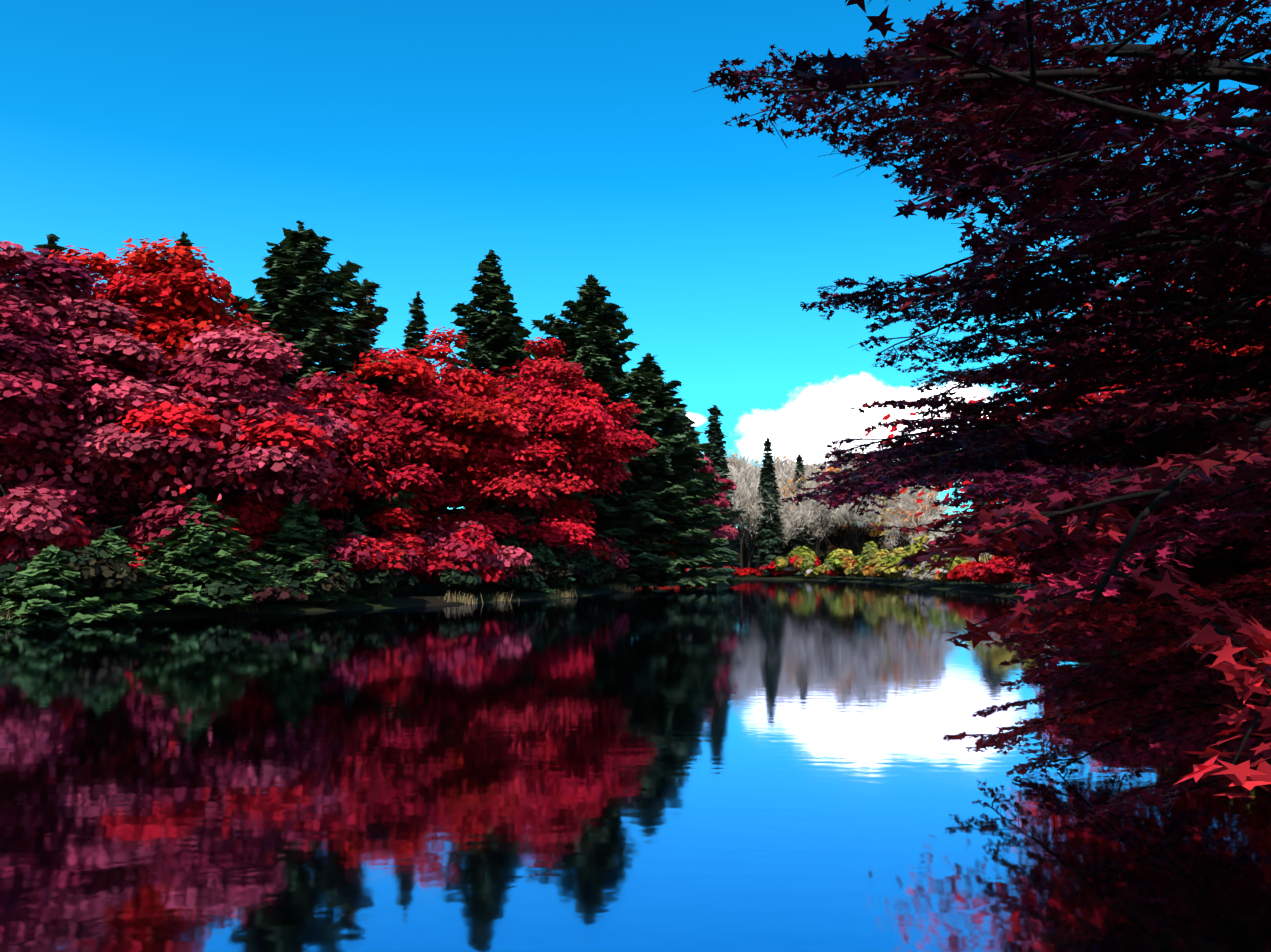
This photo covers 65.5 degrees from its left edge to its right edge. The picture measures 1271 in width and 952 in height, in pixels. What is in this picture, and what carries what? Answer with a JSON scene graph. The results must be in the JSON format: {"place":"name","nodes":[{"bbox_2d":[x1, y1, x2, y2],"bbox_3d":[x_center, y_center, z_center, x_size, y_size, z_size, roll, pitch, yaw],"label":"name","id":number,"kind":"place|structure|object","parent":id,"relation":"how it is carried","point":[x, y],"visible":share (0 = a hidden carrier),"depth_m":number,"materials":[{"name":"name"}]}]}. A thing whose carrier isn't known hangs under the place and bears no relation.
{"place":"outdoors","nodes":[
{"label":"outdoors","id":0,"kind":"place"},
{"bbox_2d":[0,495,1212,628],"bbox_3d":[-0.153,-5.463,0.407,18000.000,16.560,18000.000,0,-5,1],"label":"ground","id":1,"kind":"structure","parent":0,"point":[430,594],"depth_m":67.44,"materials":[{"name":"green plant"}]},
{"bbox_2d":[0,234,107,598],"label":"fir","id":2,"kind":"object","parent":1,"relation":"on","point":[51,244],"visible":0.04,"depth_m":53.67,"materials":[{"name":"green plant"}]},
{"bbox_2d":[0,542,113,626],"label":"young fir","id":3,"kind":"object","parent":1,"relation":"on","point":[37,570],"visible":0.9,"depth_m":37.56,"materials":[{"name":"green plant"}]},
{"bbox_2d":[0,241,125,536],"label":"maple","id":4,"kind":"object","parent":1,"relation":"on","point":[33,342],"visible":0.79,"depth_m":43.59,"materials":[{"name":"red plant"}]},
{"bbox_2d":[0,476,158,528],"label":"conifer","id":5,"kind":"object","parent":1,"relation":"on","point":[115,523],"depth_m":73.98,"materials":[{"name":"green plant"}]},
{"bbox_2d":[40,528,170,619],"bbox_3d":[-22.252,4.109,41.254,5.145,3.937,4.734,0,-5,1],"label":"young fir","id":6,"kind":"object","parent":1,"relation":"on","point":[114,545],"visible":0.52,"depth_m":41.03,"materials":[{"name":"green plant"}]},
{"bbox_2d":[0,295,247,592],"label":"maple","id":7,"kind":"object","parent":1,"relation":"on","point":[131,359],"visible":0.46,"depth_m":45.40,"materials":[{"name":"red plant"}]},
{"bbox_2d":[102,231,216,535],"bbox_3d":[-29.564,-4.277,63.191,9.350,23.630,8.210,0,-5,1],"label":"fir","id":8,"kind":"object","parent":1,"relation":"on","point":[183,241],"visible":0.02,"depth_m":62.83,"materials":[{"name":"green plant"}]},
{"bbox_2d":[49,235,292,564],"bbox_3d":[-27.974,-3.312,57.439,15.736,21.129,15.547,0,-5,1],"label":"maple","id":9,"kind":"object","parent":1,"relation":"on","point":[174,291],"visible":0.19,"depth_m":54.61,"materials":[{"name":"red plant"}]},
{"bbox_2d":[140,469,225,603],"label":"young fir","id":10,"kind":"object","parent":1,"relation":"on","point":[191,493],"visible":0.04,"depth_m":47.52,"materials":[{"name":"green plant"}]},
{"bbox_2d":[135,493,275,608],"bbox_3d":[-20.030,3.528,45.613,6.247,5.553,6.195,-2,-6,20],"label":"young fir","id":11,"kind":"object","parent":1,"relation":"on","point":[200,537],"visible":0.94,"depth_m":44.91,"materials":[{"name":"green plant"}]},
{"bbox_2d":[59,322,357,539],"bbox_3d":[-21.158,-0.519,50.577,12.198,14.544,15.562,0,-5,1],"label":"maple","id":12,"kind":"object","parent":1,"relation":"on","point":[266,430],"visible":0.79,"depth_m":47.34,"materials":[{"name":"red plant"}]},
{"bbox_2d":[231,352,332,562],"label":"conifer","id":13,"kind":"object","parent":1,"relation":"on","point":[322,538],"depth_m":87.62,"materials":[{"name":"green plant"}]},
{"bbox_2d":[251,490,353,603],"bbox_3d":[-17.537,3.745,50.771,5.975,6.114,6.265,0,-5,1],"label":"young fir","id":14,"kind":"object","parent":1,"relation":"on","point":[309,544],"visible":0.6,"depth_m":50.22,"materials":[{"name":"green plant"}]},
{"bbox_2d":[0,483,629,602],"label":"shrubs","id":15,"kind":"object","parent":1,"relation":"on","point":[28,529],"depth_m":51.34,"materials":[{"name":"red plant"}]},
{"bbox_2d":[0,540,633,611],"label":"understory","id":16,"kind":"object","parent":1,"relation":"on","point":[584,568],"visible":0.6,"depth_m":49.44,"materials":[{"name":"green plant"}]},
{"bbox_2d":[0,583,636,620],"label":"dry shore grass","id":17,"kind":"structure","parent":1,"relation":"on","point":[462,600],"depth_m":60.22,"materials":[{"name":"beige plant"}]},
{"bbox_2d":[212,220,429,558],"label":"fir","id":18,"kind":"object","parent":1,"relation":"on","point":[299,289],"visible":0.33,"depth_m":66.74,"materials":[{"name":"green plant"}]},
{"bbox_2d":[224,371,441,545],"bbox_3d":[-18.087,0.451,60.493,12.447,14.362,10.346,0,-5,1],"label":"maple","id":19,"kind":"object","parent":1,"relation":"on","point":[378,437],"visible":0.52,"depth_m":59.61,"materials":[{"name":"red plant"}]},
{"bbox_2d":[326,277,396,585],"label":"fir","id":20,"kind":"object","parent":1,"relation":"on","point":[371,307],"visible":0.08,"depth_m":79.37,"materials":[{"name":"green plant"}]},
{"bbox_2d":[337,515,396,600],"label":"young fir","id":21,"kind":"object","parent":1,"relation":"on","point":[357,527],"visible":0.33,"depth_m":55.22,"materials":[{"name":"green plant"}]},
{"bbox_2d":[388,492,450,584],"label":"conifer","id":22,"kind":"object","parent":1,"relation":"on","point":[441,507],"depth_m":96.88,"materials":[{"name":"green plant"}]},
{"bbox_2d":[388,291,451,586],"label":"fir","id":23,"kind":"object","parent":1,"relation":"on","point":[415,327],"visible":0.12,"depth_m":87.76,"materials":[{"name":"green plant"}]},
{"bbox_2d":[306,327,560,591],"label":"maple","id":24,"kind":"object","parent":1,"relation":"on","point":[454,415],"visible":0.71,"depth_m":67.36,"materials":[{"name":"red plant"}]},
{"bbox_2d":[435,250,542,537],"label":"fir","id":25,"kind":"object","parent":1,"relation":"on","point":[494,342],"visible":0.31,"depth_m":92.07,"materials":[{"name":"green plant"}]},
{"bbox_2d":[475,516,530,591],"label":"young fir","id":26,"kind":"object","parent":1,"relation":"on","point":[501,541],"visible":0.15,"depth_m":72.80,"materials":[{"name":"green plant"}]},
{"bbox_2d":[463,339,547,515],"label":"yellow tree","id":27,"kind":"object","parent":1,"relation":"on","point":[486,503],"visible":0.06,"depth_m":95.83,"materials":[{"name":"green plant"}]},
{"bbox_2d":[514,506,556,586],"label":"young fir","id":28,"kind":"object","parent":1,"relation":"on","point":[527,545],"visible":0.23,"depth_m":78.03,"materials":[{"name":"green plant"}]},
{"bbox_2d":[438,336,657,546],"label":"maple","id":29,"kind":"object","parent":1,"relation":"on","point":[565,420],"visible":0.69,"depth_m":79.59,"materials":[{"name":"red plant"}]},
{"bbox_2d":[523,542,575,592],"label":"young fir","id":30,"kind":"object","parent":1,"relation":"on","point":[542,553],"visible":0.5,"depth_m":74.66,"materials":[{"name":"green plant"}]},
{"bbox_2d":[532,538,575,587],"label":"young fir","id":31,"kind":"object","parent":1,"relation":"on","point":[554,552],"visible":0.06,"depth_m":79.26,"materials":[{"name":"green plant"}]},
{"bbox_2d":[552,542,582,589],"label":"young fir","id":32,"kind":"object","parent":1,"relation":"on","point":[561,549],"visible":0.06,"depth_m":85.49,"materials":[{"name":"green plant"}]},
{"bbox_2d":[506,362,636,587],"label":"fir","id":33,"kind":"object","parent":1,"relation":"on","point":[578,496],"visible":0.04,"depth_m":93.80,"materials":[{"name":"green plant"}]},
{"bbox_2d":[593,553,626,586],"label":"young fir","id":34,"kind":"object","parent":1,"relation":"on","point":[615,579],"visible":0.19,"depth_m":93.86,"materials":[{"name":"green plant"}]},
{"bbox_2d":[525,274,697,584],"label":"fir","id":35,"kind":"object","parent":1,"relation":"on","point":[595,348],"visible":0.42,"depth_m":97.98,"materials":[{"name":"green plant"}]},
{"bbox_2d":[631,501,677,588],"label":"fir","id":36,"kind":"object","parent":1,"relation":"on","point":[670,553],"visible":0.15,"depth_m":106.61,"materials":[{"name":"green plant"}]},
{"bbox_2d":[593,353,734,590],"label":"fir","id":37,"kind":"object","parent":1,"relation":"on","point":[659,391],"visible":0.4,"depth_m":102.29,"materials":[{"name":"green plant"}]},
{"bbox_2d":[625,410,747,588],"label":"fir","id":38,"kind":"object","parent":1,"relation":"on","point":[713,484],"visible":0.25,"depth_m":109.65,"materials":[{"name":"green plant"}]},
{"bbox_2d":[674,454,738,570],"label":"maple","id":39,"kind":"object","parent":1,"relation":"on","point":[726,531],"visible":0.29,"depth_m":120.86,"materials":[{"name":"red plant"}]},
{"bbox_2d":[688,405,741,579],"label":"conifer","id":40,"kind":"object","parent":1,"relation":"on","point":[715,436],"visible":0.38,"depth_m":149.65,"materials":[{"name":"green plant"}]},
{"bbox_2d":[700,440,759,475],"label":"bare tree","id":41,"kind":"object","parent":1,"relation":"on","point":[737,459],"depth_m":246.04,"materials":[{"name":"grey plant"}]},
{"bbox_2d":[724,464,751,561],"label":"bare tree","id":42,"kind":"object","parent":1,"relation":"on","point":[734,500],"visible":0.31,"depth_m":213.81,"materials":[{"name":"grey plant"}]},
{"bbox_2d":[723,483,755,547],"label":"bare tree","id":43,"kind":"object","parent":1,"relation":"on","point":[746,526],"visible":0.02,"depth_m":227.22,"materials":[{"name":"grey plant"}]},
{"bbox_2d":[724,449,757,547],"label":"bare tree","id":44,"kind":"object","parent":1,"relation":"on","point":[739,460],"visible":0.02,"depth_m":248.09,"materials":[{"name":"grey plant"}]},
{"bbox_2d":[686,564,798,576],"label":"red shrubs","id":45,"kind":"object","parent":1,"relation":"on","point":[748,571],"visible":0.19,"depth_m":211.16,"materials":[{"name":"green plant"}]},
{"bbox_2d":[728,477,760,576],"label":"bare tree","id":46,"kind":"object","parent":1,"relation":"on","point":[753,495],"visible":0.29,"depth_m":217.41,"materials":[{"name":"grey plant"}]},
{"bbox_2d":[736,480,781,575],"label":"bare tree","id":47,"kind":"object","parent":1,"relation":"on","point":[750,554],"visible":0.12,"depth_m":224.86,"materials":[{"name":"grey plant"}]},
{"bbox_2d":[728,448,795,564],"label":"bare tree","id":48,"kind":"object","parent":1,"relation":"on","point":[749,473],"depth_m":232.75,"materials":[{"name":"grey plant"}]},
{"bbox_2d":[738,516,787,575],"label":"bare tree","id":49,"kind":"object","parent":1,"relation":"on","point":[745,535],"visible":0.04,"depth_m":232.93,"materials":[{"name":"grey plant"}]},
{"bbox_2d":[726,447,809,566],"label":"bare tree","id":50,"kind":"object","parent":1,"relation":"on","point":[744,550],"visible":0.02,"depth_m":243.31,"materials":[{"name":"grey plant"}]},
{"bbox_2d":[752,437,787,576],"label":"conifer","id":51,"kind":"object","parent":1,"relation":"on","point":[767,475],"visible":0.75,"depth_m":213.54,"materials":[{"name":"green plant"}]},
{"bbox_2d":[732,477,809,575],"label":"bare tree","id":52,"kind":"object","parent":1,"relation":"on","point":[758,528],"visible":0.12,"depth_m":218.56,"materials":[{"name":"grey plant"}]},
{"bbox_2d":[741,458,811,575],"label":"bare tree","id":53,"kind":"object","parent":1,"relation":"on","point":[782,474],"visible":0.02,"depth_m":225.29,"materials":[{"name":"grey plant"}]},
{"bbox_2d":[745,452,813,552],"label":"bare tree","id":54,"kind":"object","parent":1,"relation":"on","point":[792,462],"visible":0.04,"depth_m":249.01,"materials":[{"name":"grey plant"}]},
{"bbox_2d":[743,467,823,575],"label":"bare tree","id":55,"kind":"object","parent":1,"relation":"on","point":[792,489],"visible":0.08,"depth_m":218.67,"materials":[{"name":"grey plant"}]},
{"bbox_2d":[747,479,820,554],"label":"bare tree","id":56,"kind":"object","parent":1,"relation":"on","point":[799,515],"visible":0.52,"depth_m":213.24,"materials":[{"name":"grey plant"}]},
{"bbox_2d":[756,477,834,575],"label":"bare tree","id":57,"kind":"object","parent":1,"relation":"on","point":[815,534],"visible":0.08,"depth_m":216.59,"materials":[{"name":"grey plant"}]},
{"bbox_2d":[755,470,841,546],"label":"bare tree","id":58,"kind":"object","parent":1,"relation":"on","point":[807,486],"depth_m":218.90,"materials":[{"name":"grey plant"}]},
{"bbox_2d":[787,454,816,575],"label":"conifer","id":59,"kind":"object","parent":1,"relation":"on","point":[799,463],"visible":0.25,"depth_m":218.59,"materials":[{"name":"green plant"}]},
{"bbox_2d":[760,468,849,565],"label":"bare tree","id":60,"kind":"object","parent":1,"relation":"on","point":[821,509],"visible":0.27,"depth_m":214.32,"materials":[{"name":"grey plant"}]},
{"bbox_2d":[804,463,827,533],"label":"bare tree","id":61,"kind":"object","parent":1,"relation":"on","point":[810,466],"visible":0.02,"depth_m":265.38,"materials":[{"name":"grey plant"}]},
{"bbox_2d":[805,458,840,548],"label":"bare tree","id":62,"kind":"object","parent":1,"relation":"on","point":[813,472],"depth_m":248.45,"materials":[{"name":"grey plant"}]},
{"bbox_2d":[801,457,855,549],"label":"bare tree","id":63,"kind":"object","parent":1,"relation":"on","point":[816,475],"depth_m":248.22,"materials":[{"name":"grey plant"}]},
{"bbox_2d":[810,463,852,550],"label":"bare tree","id":64,"kind":"object","parent":1,"relation":"on","point":[848,531],"depth_m":245.92,"materials":[{"name":"grey plant"}]},
{"bbox_2d":[800,508,868,557],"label":"bare tree","id":65,"kind":"object","parent":1,"relation":"on","point":[822,547],"visible":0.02,"depth_m":220.82,"materials":[{"name":"grey plant"}]},
{"bbox_2d":[816,517,855,548],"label":"bare tree","id":66,"kind":"object","parent":1,"relation":"on","point":[832,535],"depth_m":221.63,"materials":[{"name":"grey plant"}]},
{"bbox_2d":[824,467,853,549],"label":"orange tree","id":67,"kind":"object","parent":1,"relation":"on","point":[846,525],"visible":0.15,"depth_m":220.90,"materials":[{"name":"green plant"}]},
{"bbox_2d":[805,441,881,549],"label":"bare tree","id":68,"kind":"object","parent":1,"relation":"on","point":[842,465],"depth_m":239.53,"materials":[{"name":"grey plant"}]},
{"bbox_2d":[787,469,903,552],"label":"bare tree","id":69,"kind":"object","parent":1,"relation":"on","point":[821,482],"visible":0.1,"depth_m":214.62,"materials":[{"name":"grey plant"}]},
{"bbox_2d":[811,487,915,552],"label":"bare tree","id":70,"kind":"object","parent":1,"relation":"on","point":[867,531],"visible":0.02,"depth_m":216.66,"materials":[{"name":"grey plant"}]},
{"bbox_2d":[843,472,891,549],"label":"bare tree","id":71,"kind":"object","parent":1,"relation":"on","point":[876,537],"depth_m":224.79,"materials":[{"name":"grey plant"}]},
{"bbox_2d":[810,489,925,575],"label":"bare tree","id":72,"kind":"object","parent":1,"relation":"on","point":[842,511],"visible":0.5,"depth_m":209.59,"materials":[{"name":"grey plant"}]},
{"bbox_2d":[819,463,926,548],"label":"bare tree","id":73,"kind":"object","parent":1,"relation":"on","point":[872,531],"depth_m":223.22,"materials":[{"name":"grey plant"}]},
{"bbox_2d":[768,534,990,585],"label":"shrubs","id":74,"kind":"object","parent":1,"relation":"on","point":[872,559],"visible":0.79,"depth_m":157.57,"materials":[{"name":"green plant"}]},
{"bbox_2d":[865,495,893,548],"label":"yellow tree","id":75,"kind":"object","parent":1,"relation":"on","point":[876,531],"visible":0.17,"depth_m":212.77,"materials":[{"name":"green plant"}]},
{"bbox_2d":[878,491,928,545],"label":"bare tree","id":76,"kind":"object","parent":1,"relation":"on","point":[910,509],"visible":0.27,"depth_m":211.58,"materials":[{"name":"grey plant"}]},
{"bbox_2d":[860,486,955,549],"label":"bare tree","id":77,"kind":"object","parent":1,"relation":"on","point":[942,509],"visible":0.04,"depth_m":221.67,"materials":[{"name":"grey plant"}]},
{"bbox_2d":[877,482,950,546],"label":"bare tree","id":78,"kind":"object","parent":1,"relation":"on","point":[928,502],"visible":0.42,"depth_m":209.44,"materials":[{"name":"grey plant"}]},
{"bbox_2d":[881,508,950,548],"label":"bare tree","id":79,"kind":"object","parent":1,"relation":"on","point":[900,533],"visible":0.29,"depth_m":149.61,"materials":[{"name":"grey plant"}]},
{"bbox_2d":[929,527,956,543],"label":"bare tree","id":80,"kind":"object","parent":1,"relation":"on","point":[939,533],"visible":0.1,"depth_m":127.91,"materials":[{"name":"grey plant"}]},
{"bbox_2d":[925,510,972,535],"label":"bare tree","id":81,"kind":"object","parent":1,"relation":"on","point":[947,526],"visible":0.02,"depth_m":139.81,"materials":[{"name":"grey plant"}]},
{"bbox_2d":[967,552,994,586],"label":"bush","id":82,"kind":"object","parent":1,"relation":"on","point":[984,555],"visible":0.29,"depth_m":94.39,"materials":[{"name":"plant"}]},
{"bbox_2d":[692,0,1270,830],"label":"japanese maple","id":83,"kind":"object","parent":1,"relation":"on","point":[1170,524],"visible":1,"depth_m":5.78,"materials":[{"name":"red plant"}]},
{"bbox_2d":[969,494,1004,510],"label":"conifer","id":84,"kind":"object","parent":1,"relation":"on","point":[978,500],"visible":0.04,"depth_m":258.00,"materials":[{"name":"green plant"}]},
{"bbox_2d":[946,552,1100,596],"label":"red shrubs","id":85,"kind":"object","parent":1,"relation":"on","point":[977,572],"visible":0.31,"depth_m":82.04,"materials":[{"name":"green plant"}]},
{"bbox_2d":[858,268,1270,580],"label":"tree","id":86,"kind":"object","parent":1,"relation":"on","point":[1235,352],"visible":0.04,"depth_m":17.59,"materials":[{"name":"red plant"}]},
{"bbox_2d":[989,354,1233,594],"bbox_3d":[16.144,0.058,24.427,13.494,9.375,13.107,0,-5,1],"label":"tree","id":87,"kind":"object","parent":1,"relation":"on","point":[1015,580],"visible":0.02,"depth_m":26.23,"materials":[{"name":"red plant"}]},
{"bbox_2d":[0,579,1270,951],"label":"pond water","id":88,"kind":"structure","parent":0,"point":[748,765],"depth_m":9.32,"materials":[{"name":"blue liquid"}]},
{"bbox_2d":[0,0,1270,527],"label":"sky","id":89,"kind":"structure","parent":0,"point":[568,141],"materials":[{"name":"blue"}]}
]}

